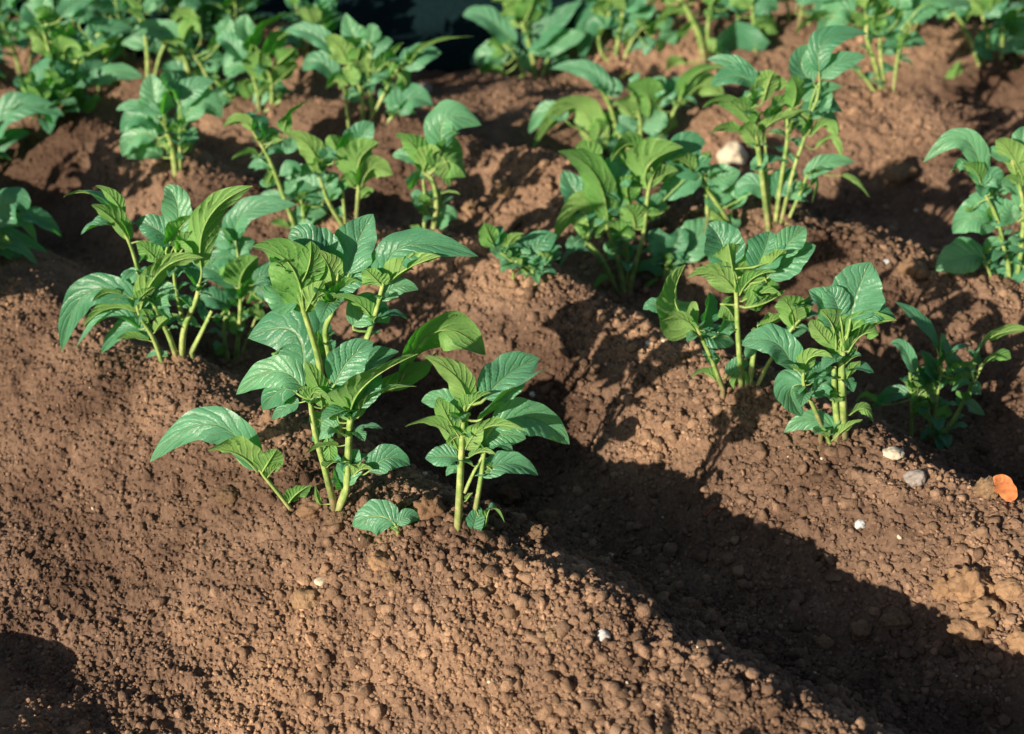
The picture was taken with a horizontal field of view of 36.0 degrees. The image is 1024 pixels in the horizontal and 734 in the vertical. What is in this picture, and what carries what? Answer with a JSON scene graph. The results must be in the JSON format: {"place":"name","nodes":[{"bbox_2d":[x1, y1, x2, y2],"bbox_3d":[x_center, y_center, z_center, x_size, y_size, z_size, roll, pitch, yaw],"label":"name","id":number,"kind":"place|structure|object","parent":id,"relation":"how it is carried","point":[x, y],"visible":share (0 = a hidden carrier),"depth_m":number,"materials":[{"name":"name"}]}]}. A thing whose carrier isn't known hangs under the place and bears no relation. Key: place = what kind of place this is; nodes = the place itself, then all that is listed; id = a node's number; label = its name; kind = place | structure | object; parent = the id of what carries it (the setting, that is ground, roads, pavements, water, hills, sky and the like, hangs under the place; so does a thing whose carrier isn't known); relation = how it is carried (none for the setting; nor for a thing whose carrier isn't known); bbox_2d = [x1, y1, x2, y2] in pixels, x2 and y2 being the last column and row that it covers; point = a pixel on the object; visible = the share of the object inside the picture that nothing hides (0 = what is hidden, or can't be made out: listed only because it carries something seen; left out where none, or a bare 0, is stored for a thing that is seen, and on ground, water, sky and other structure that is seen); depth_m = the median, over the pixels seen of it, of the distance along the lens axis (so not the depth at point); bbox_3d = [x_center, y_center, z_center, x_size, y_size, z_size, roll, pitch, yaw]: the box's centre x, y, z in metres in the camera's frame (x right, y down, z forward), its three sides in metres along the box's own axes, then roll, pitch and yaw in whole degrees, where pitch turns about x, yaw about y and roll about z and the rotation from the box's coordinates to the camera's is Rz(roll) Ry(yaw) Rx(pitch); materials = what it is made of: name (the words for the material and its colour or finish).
{"place":"outdoors","nodes":[
{"label":"outdoors","id":0,"kind":"place"},
{"bbox_2d":[419,83,431,93],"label":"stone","id":1,"kind":"object","parent":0,"point":[427,87],"visible":0.34,"depth_m":3.80,"materials":[{"name":"grey stone"}]},
{"bbox_2d":[0,0,1023,733],"bbox_3d":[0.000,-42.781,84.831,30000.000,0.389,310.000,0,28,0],"label":"ground","id":2,"kind":"structure","parent":0,"point":[54,180],"depth_m":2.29,"materials":[{"name":"soil"}]},
{"bbox_2d":[0,0,16,77],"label":"potato plant","id":3,"kind":"object","parent":2,"relation":"on","point":[3,17],"visible":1,"depth_m":3.52,"materials":[{"name":"green plant"}]},
{"bbox_2d":[0,0,32,76],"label":"potato plant","id":4,"kind":"object","parent":2,"relation":"on","point":[19,27],"visible":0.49,"depth_m":3.81,"materials":[{"name":"green plant"}]},
{"bbox_2d":[0,187,61,263],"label":"potato plant","id":5,"kind":"object","parent":2,"relation":"on","point":[15,243],"visible":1,"depth_m":2.68,"materials":[{"name":"green plant"}]},
{"bbox_2d":[0,92,63,160],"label":"potato plant","id":6,"kind":"object","parent":2,"relation":"on","point":[30,104],"visible":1,"depth_m":3.26,"materials":[{"name":"green plant"}]},
{"bbox_2d":[7,57,85,134],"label":"potato plant","id":7,"kind":"object","parent":2,"relation":"on","point":[51,87],"visible":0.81,"depth_m":3.28,"materials":[{"name":"green plant"}]},
{"bbox_2d":[30,18,129,99],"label":"potato plant","id":8,"kind":"object","parent":2,"relation":"on","point":[109,54],"visible":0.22,"depth_m":3.67,"materials":[{"name":"green plant"}]},
{"bbox_2d":[20,0,143,112],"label":"potato plant","id":9,"kind":"object","parent":2,"relation":"on","point":[43,18],"visible":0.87,"depth_m":3.34,"materials":[{"name":"green plant"}]},
{"bbox_2d":[51,0,123,34],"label":"potato plant","id":10,"kind":"object","parent":2,"relation":"on","point":[88,7],"visible":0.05,"depth_m":3.82,"materials":[{"name":"green plant"}]},
{"bbox_2d":[88,0,145,60],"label":"potato plant","id":11,"kind":"object","parent":2,"relation":"on","point":[116,8],"visible":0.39,"depth_m":3.69,"materials":[{"name":"green plant"}]},
{"bbox_2d":[138,0,167,15],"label":"potato plant","id":12,"kind":"object","parent":2,"relation":"on","point":[161,4],"visible":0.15,"depth_m":4.12,"materials":[{"name":"green plant"}]},
{"bbox_2d":[58,184,251,362],"bbox_3d":[-0.512,-0.124,2.271,0.306,0.307,0.083,0,28,0],"label":"potato plant","id":13,"kind":"object","parent":2,"relation":"on","point":[180,225],"visible":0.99,"depth_m":2.26,"materials":[{"name":"green plant"}]},
{"bbox_2d":[121,0,200,76],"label":"potato plant","id":14,"kind":"object","parent":2,"relation":"on","point":[147,44],"visible":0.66,"depth_m":3.61,"materials":[{"name":"green plant"}]},
{"bbox_2d":[116,69,222,177],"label":"potato plant","id":15,"kind":"object","parent":2,"relation":"on","point":[146,120],"visible":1,"depth_m":3.01,"materials":[{"name":"green plant"}]},
{"bbox_2d":[154,0,237,60],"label":"potato plant","id":16,"kind":"object","parent":2,"relation":"on","point":[206,25],"visible":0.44,"depth_m":4.02,"materials":[{"name":"green plant"}]},
{"bbox_2d":[121,7,283,106],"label":"potato plant","id":17,"kind":"object","parent":2,"relation":"on","point":[174,37],"visible":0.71,"depth_m":3.46,"materials":[{"name":"green plant"}]},
{"bbox_2d":[214,484,239,504],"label":"clod","id":18,"kind":"object","parent":2,"relation":"on","point":[226,494],"visible":1,"depth_m":2.09,"materials":[{"name":"soil"}]},
{"bbox_2d":[150,406,310,509],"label":"potato plant","id":19,"kind":"object","parent":2,"relation":"on","point":[224,430],"visible":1,"depth_m":2.00,"materials":[{"name":"green plant"}]},
{"bbox_2d":[204,0,274,33],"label":"potato plant","id":20,"kind":"object","parent":2,"relation":"on","point":[245,6],"visible":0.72,"depth_m":4.00,"materials":[{"name":"green plant"}]},
{"bbox_2d":[183,195,296,363],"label":"potato plant","id":21,"kind":"object","parent":2,"relation":"on","point":[229,271],"visible":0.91,"depth_m":2.60,"materials":[{"name":"green plant"}]},
{"bbox_2d":[216,12,300,111],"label":"potato plant","id":22,"kind":"object","parent":2,"relation":"on","point":[256,65],"visible":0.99,"depth_m":3.41,"materials":[{"name":"green plant"}]},
{"bbox_2d":[223,100,327,228],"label":"potato plant","id":23,"kind":"object","parent":2,"relation":"on","point":[299,181],"visible":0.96,"depth_m":2.83,"materials":[{"name":"green plant"}]},
{"bbox_2d":[10,0,585,73],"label":"ground sheet","id":24,"kind":"object","parent":2,"relation":"on","point":[409,23],"visible":0.17,"depth_m":4.24,"materials":[{"name":"black"}]},
{"bbox_2d":[291,588,320,609],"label":"clod","id":25,"kind":"object","parent":2,"relation":"on","point":[304,598],"visible":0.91,"depth_m":1.93,"materials":[{"name":"soil"}]},
{"bbox_2d":[295,500,321,520],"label":"clod","id":26,"kind":"object","parent":2,"relation":"on","point":[308,510],"visible":0.94,"depth_m":2.00,"materials":[{"name":"brown soil"}]},
{"bbox_2d":[276,0,344,73],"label":"potato plant","id":27,"kind":"object","parent":2,"relation":"on","point":[323,13],"visible":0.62,"depth_m":3.78,"materials":[{"name":"green plant"}]},
{"bbox_2d":[314,577,325,585],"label":"pebble","id":28,"kind":"object","parent":2,"relation":"on","point":[319,581],"visible":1,"depth_m":1.95,"materials":[{"name":"stone"}]},
{"bbox_2d":[236,338,416,511],"bbox_3d":[-0.227,0.085,1.950,0.231,0.262,0.080,0,28,0],"label":"potato plant","id":29,"kind":"object","parent":2,"relation":"on","point":[352,393],"visible":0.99,"depth_m":1.93,"materials":[{"name":"green plant"}]},
{"bbox_2d":[325,510,347,524],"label":"clod","id":30,"kind":"object","parent":2,"relation":"on","point":[341,516],"visible":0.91,"depth_m":1.98,"materials":[{"name":"soil"}]},
{"bbox_2d":[285,120,392,226],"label":"potato plant","id":31,"kind":"object","parent":2,"relation":"on","point":[357,162],"visible":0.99,"depth_m":2.80,"materials":[{"name":"green plant"}]},
{"bbox_2d":[248,214,485,437],"bbox_3d":[-0.194,-0.032,2.071,0.319,0.332,0.096,0,28,0],"label":"potato plant","id":32,"kind":"object","parent":2,"relation":"on","point":[313,279],"visible":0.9,"depth_m":2.03,"materials":[{"name":"green plant"}]},
{"bbox_2d":[285,13,469,128],"bbox_3d":[-0.274,-0.595,3.292,0.397,0.279,0.078,3,28,6],"label":"potato plant","id":33,"kind":"object","parent":2,"relation":"on","point":[355,47],"visible":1,"depth_m":3.27,"materials":[{"name":"green plant"}]},
{"bbox_2d":[367,549,390,571],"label":"clod","id":34,"kind":"object","parent":2,"relation":"on","point":[377,560],"visible":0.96,"depth_m":1.90,"materials":[{"name":"brown soil"}]},
{"bbox_2d":[352,499,418,535],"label":"potato plant","id":35,"kind":"object","parent":2,"relation":"on","point":[376,516],"visible":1,"depth_m":1.91,"materials":[{"name":"green plant"}]},
{"bbox_2d":[381,571,398,586],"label":"clod","id":36,"kind":"object","parent":2,"relation":"on","point":[389,578],"visible":1,"depth_m":1.87,"materials":[{"name":"soil"}]},
{"bbox_2d":[413,495,446,519],"bbox_3d":[-0.100,0.173,1.926,0.036,0.037,0.038,-23,35,-37],"label":"clod","id":37,"kind":"object","parent":2,"relation":"on","point":[427,507],"visible":0.99,"depth_m":1.92,"materials":[{"name":"brown soil"}]},
{"bbox_2d":[392,99,480,230],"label":"potato plant","id":38,"kind":"object","parent":2,"relation":"on","point":[438,150],"visible":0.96,"depth_m":2.75,"materials":[{"name":"green plant"}]},
{"bbox_2d":[459,199,479,215],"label":"clod","id":39,"kind":"object","parent":2,"relation":"on","point":[467,205],"visible":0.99,"depth_m":3.12,"materials":[{"name":"soil"}]},
{"bbox_2d":[405,351,568,530],"bbox_3d":[-0.024,0.100,1.819,0.195,0.274,0.069,-6,28,-11],"label":"potato plant","id":40,"kind":"object","parent":2,"relation":"on","point":[501,380],"visible":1,"depth_m":1.81,"materials":[{"name":"green plant"}]},
{"bbox_2d":[493,178,511,197],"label":"clod","id":41,"kind":"object","parent":2,"relation":"on","point":[502,187],"visible":1,"depth_m":3.12,"materials":[{"name":"soil"}]},
{"bbox_2d":[498,485,521,504],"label":"clod","id":42,"kind":"object","parent":2,"relation":"on","point":[508,495],"visible":1,"depth_m":2.33,"materials":[{"name":"brown soil"}]},
{"bbox_2d":[0,0,1023,733],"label":"soil clods","id":43,"kind":"object","parent":2,"relation":"on","point":[646,604],"visible":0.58,"depth_m":1.98,"materials":[{"name":"brown soil"}]},
{"bbox_2d":[80,209,957,684],"bbox_3d":[0.195,-0.518,3.495,2.075,0.207,4.076,11,30,21],"label":"pale grit","id":44,"kind":"object","parent":2,"relation":"on","point":[662,517],"visible":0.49,"depth_m":2.01,"materials":[{"name":"stone"}]},
{"bbox_2d":[478,223,561,283],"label":"potato plant","id":45,"kind":"object","parent":2,"relation":"on","point":[538,251],"visible":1,"depth_m":2.59,"materials":[{"name":"green plant"}]},
{"bbox_2d":[463,0,585,78],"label":"potato plant","id":46,"kind":"object","parent":2,"relation":"on","point":[547,36],"visible":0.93,"depth_m":4.00,"materials":[{"name":"green plant"}]},
{"bbox_2d":[520,452,533,461],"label":"clod","id":47,"kind":"object","parent":2,"relation":"on","point":[528,456],"visible":0.34,"depth_m":2.39,"materials":[{"name":"soil"}]},
{"bbox_2d":[528,524,550,543],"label":"clod","id":48,"kind":"object","parent":2,"relation":"on","point":[538,531],"visible":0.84,"depth_m":1.90,"materials":[{"name":"soil"}]},
{"bbox_2d":[545,628,557,642],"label":"clod","id":49,"kind":"object","parent":2,"relation":"on","point":[551,635],"visible":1,"depth_m":1.74,"materials":[{"name":"soil"}]},
{"bbox_2d":[575,0,612,35],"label":"potato plant","id":50,"kind":"object","parent":2,"relation":"on","point":[605,22],"visible":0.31,"depth_m":4.00,"materials":[{"name":"green plant"}]},
{"bbox_2d":[596,629,610,640],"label":"stone","id":51,"kind":"object","parent":2,"relation":"on","point":[601,634],"visible":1,"depth_m":1.73,"materials":[{"name":"white stone"}]},
{"bbox_2d":[554,132,682,296],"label":"potato plant","id":52,"kind":"object","parent":2,"relation":"on","point":[600,193],"visible":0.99,"depth_m":2.77,"materials":[{"name":"green plant"}]},
{"bbox_2d":[620,72,630,79],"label":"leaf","id":53,"kind":"object","parent":2,"relation":"on","point":[623,76],"visible":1,"depth_m":4.01,"materials":[{"name":"plant"}]},
{"bbox_2d":[528,59,723,158],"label":"potato plant","id":54,"kind":"object","parent":2,"relation":"on","point":[648,99],"visible":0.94,"depth_m":3.48,"materials":[{"name":"green plant"}]},
{"bbox_2d":[574,0,677,63],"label":"potato plant","id":55,"kind":"object","parent":2,"relation":"on","point":[630,22],"visible":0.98,"depth_m":4.02,"materials":[{"name":"green plant"}]},
{"bbox_2d":[656,585,675,598],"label":"clod","id":56,"kind":"object","parent":2,"relation":"on","point":[670,589],"visible":0.66,"depth_m":2.04,"materials":[{"name":"soil"}]},
{"bbox_2d":[637,218,713,287],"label":"potato plant","id":57,"kind":"object","parent":2,"relation":"on","point":[685,242],"visible":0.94,"depth_m":2.83,"materials":[{"name":"green plant"}]},
{"bbox_2d":[648,131,750,231],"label":"potato plant","id":58,"kind":"object","parent":2,"relation":"on","point":[689,161],"visible":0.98,"depth_m":2.79,"materials":[{"name":"green plant"}]},
{"bbox_2d":[650,0,777,70],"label":"potato plant","id":59,"kind":"object","parent":2,"relation":"on","point":[736,34],"visible":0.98,"depth_m":3.98,"materials":[{"name":"green plant"}]},
{"bbox_2d":[704,2,726,9],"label":"potato plant","id":60,"kind":"object","parent":2,"relation":"on","point":[706,6],"visible":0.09,"depth_m":4.45,"materials":[{"name":"green plant"}]},
{"bbox_2d":[643,221,817,400],"bbox_3d":[0.311,-0.067,2.223,0.253,0.285,0.087,0,28,0],"label":"potato plant","id":61,"kind":"object","parent":2,"relation":"on","point":[756,268],"visible":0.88,"depth_m":2.19,"materials":[{"name":"green plant"}]},
{"bbox_2d":[716,141,747,166],"bbox_3d":[0.485,-0.467,3.474,0.069,0.065,0.057,0,28,0],"label":"stone","id":62,"kind":"object","parent":2,"relation":"on","point":[729,153],"visible":0.88,"depth_m":3.45,"materials":[{"name":"beige stone"}]},
{"bbox_2d":[702,25,869,231],"bbox_3d":[0.478,-0.398,2.744,0.311,0.383,0.087,0,28,0],"label":"potato plant","id":63,"kind":"object","parent":2,"relation":"on","point":[811,59],"visible":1,"depth_m":2.71,"materials":[{"name":"green plant"}]},
{"bbox_2d":[772,0,822,31],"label":"potato plant","id":64,"kind":"object","parent":2,"relation":"on","point":[814,9],"visible":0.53,"depth_m":4.01,"materials":[{"name":"green plant"}]},
{"bbox_2d":[742,262,895,450],"bbox_3d":[0.406,0.012,2.076,0.198,0.288,0.071,-5,28,-10],"label":"potato plant","id":65,"kind":"object","parent":2,"relation":"on","point":[850,301],"visible":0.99,"depth_m":2.07,"materials":[{"name":"green plant"}]},
{"bbox_2d":[814,634,834,650],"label":"clod","id":66,"kind":"object","parent":2,"relation":"on","point":[824,642],"visible":1,"depth_m":1.96,"materials":[{"name":"brown soil"}]},
{"bbox_2d":[805,0,874,25],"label":"potato plant","id":67,"kind":"object","parent":2,"relation":"on","point":[845,22],"visible":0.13,"depth_m":3.96,"materials":[{"name":"green plant"}]},
{"bbox_2d":[855,519,864,528],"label":"stone","id":68,"kind":"object","parent":2,"relation":"on","point":[859,523],"visible":1,"depth_m":2.04,"materials":[{"name":"white stone"}]},
{"bbox_2d":[850,619,871,641],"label":"clod","id":69,"kind":"object","parent":2,"relation":"on","point":[860,629],"visible":1,"depth_m":1.96,"materials":[{"name":"brown soil"}]},
{"bbox_2d":[795,0,970,92],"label":"potato plant","id":70,"kind":"object","parent":2,"relation":"on","point":[893,28],"visible":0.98,"depth_m":3.46,"materials":[{"name":"green plant"}]},
{"bbox_2d":[882,446,904,459],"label":"stone","id":71,"kind":"object","parent":2,"relation":"on","point":[893,453],"visible":1,"depth_m":2.09,"materials":[{"name":"beige stone"}]},
{"bbox_2d":[880,606,911,630],"bbox_3d":[0.477,0.314,1.963,0.040,0.027,0.036,0,28,0],"label":"clod","id":72,"kind":"object","parent":2,"relation":"on","point":[898,618],"visible":1,"depth_m":1.95,"materials":[{"name":"soil"}]},
{"bbox_2d":[881,163,917,186],"bbox_3d":[0.824,-0.408,3.350,0.074,0.054,0.065,0,28,0],"label":"stone","id":73,"kind":"object","parent":2,"relation":"on","point":[899,174],"visible":1,"depth_m":3.33,"materials":[{"name":"stone"}]},
{"bbox_2d":[862,1,936,33],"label":"potato plant","id":74,"kind":"object","parent":2,"relation":"on","point":[891,7],"visible":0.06,"depth_m":3.96,"materials":[{"name":"green plant"}]},
{"bbox_2d":[897,257,929,279],"bbox_3d":[0.672,-0.164,2.630,0.062,0.043,0.043,0,28,0],"label":"clod","id":75,"kind":"object","parent":2,"relation":"on","point":[909,267],"visible":1,"depth_m":2.62,"materials":[{"name":"brown soil"}]},
{"bbox_2d":[903,469,926,486],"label":"stone","id":76,"kind":"object","parent":2,"relation":"on","point":[916,477],"visible":1,"depth_m":2.05,"materials":[{"name":"grey stone"}]},
{"bbox_2d":[856,302,1023,448],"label":"potato plant","id":77,"kind":"object","parent":2,"relation":"on","point":[956,373],"visible":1,"depth_m":2.39,"materials":[{"name":"green plant"}]},
{"bbox_2d":[930,575,954,600],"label":"clod","id":78,"kind":"object","parent":2,"relation":"on","point":[939,586],"visible":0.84,"depth_m":1.95,"materials":[{"name":"brown soil"}]},
{"bbox_2d":[946,617,990,648],"bbox_3d":[0.554,0.321,1.906,0.054,0.038,0.046,-22,35,-36],"label":"clod","id":79,"kind":"object","parent":2,"relation":"on","point":[969,633],"visible":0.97,"depth_m":1.89,"materials":[{"name":"brown soil"}]},
{"bbox_2d":[947,564,994,603],"bbox_3d":[0.566,0.268,1.941,0.066,0.054,0.053,0,28,0],"label":"clod","id":80,"kind":"object","parent":2,"relation":"on","point":[966,583],"visible":0.88,"depth_m":1.93,"materials":[{"name":"brown soil"}]},
{"bbox_2d":[924,126,1023,282],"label":"potato plant","id":81,"kind":"object","parent":2,"relation":"on","point":[982,210],"visible":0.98,"depth_m":2.56,"materials":[{"name":"green plant"}]},
{"bbox_2d":[936,0,1023,78],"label":"potato plant","id":82,"kind":"object","parent":2,"relation":"on","point":[986,43],"visible":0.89,"depth_m":3.88,"materials":[{"name":"green plant"}]},
{"bbox_2d":[959,595,1005,628],"bbox_3d":[0.575,0.299,1.915,0.063,0.043,0.048,0,28,0],"label":"clod","id":83,"kind":"object","parent":2,"relation":"on","point":[978,612],"visible":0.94,"depth_m":1.91,"materials":[{"name":"brown soil"}]},
{"bbox_2d":[972,476,998,499],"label":"clod","id":84,"kind":"object","parent":2,"relation":"on","point":[983,487],"visible":0.79,"depth_m":2.02,"materials":[{"name":"soil"}]},
{"bbox_2d":[993,474,1017,501],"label":"dead leaf","id":85,"kind":"object","parent":2,"relation":"on","point":[1005,488],"visible":1,"depth_m":2.00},
{"bbox_2d":[994,578,1023,602],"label":"clod","id":86,"kind":"object","parent":2,"relation":"on","point":[1009,589],"visible":1,"depth_m":1.91,"materials":[{"name":"brown soil"}]},
{"bbox_2d":[1002,2,1023,31],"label":"potato plant","id":87,"kind":"object","parent":2,"relation":"on","point":[1015,5],"visible":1,"depth_m":3.84,"materials":[{"name":"green plant"}]},
{"bbox_2d":[1005,626,1023,657],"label":"clod","id":88,"kind":"object","parent":2,"relation":"on","point":[1014,638],"visible":1,"depth_m":1.87,"materials":[{"name":"brown soil"}]},
{"bbox_2d":[1005,0,1023,17],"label":"potato plant","id":89,"kind":"object","parent":2,"relation":"on","point":[1010,1],"visible":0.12,"depth_m":4.31,"materials":[{"name":"green plant"}]}
]}

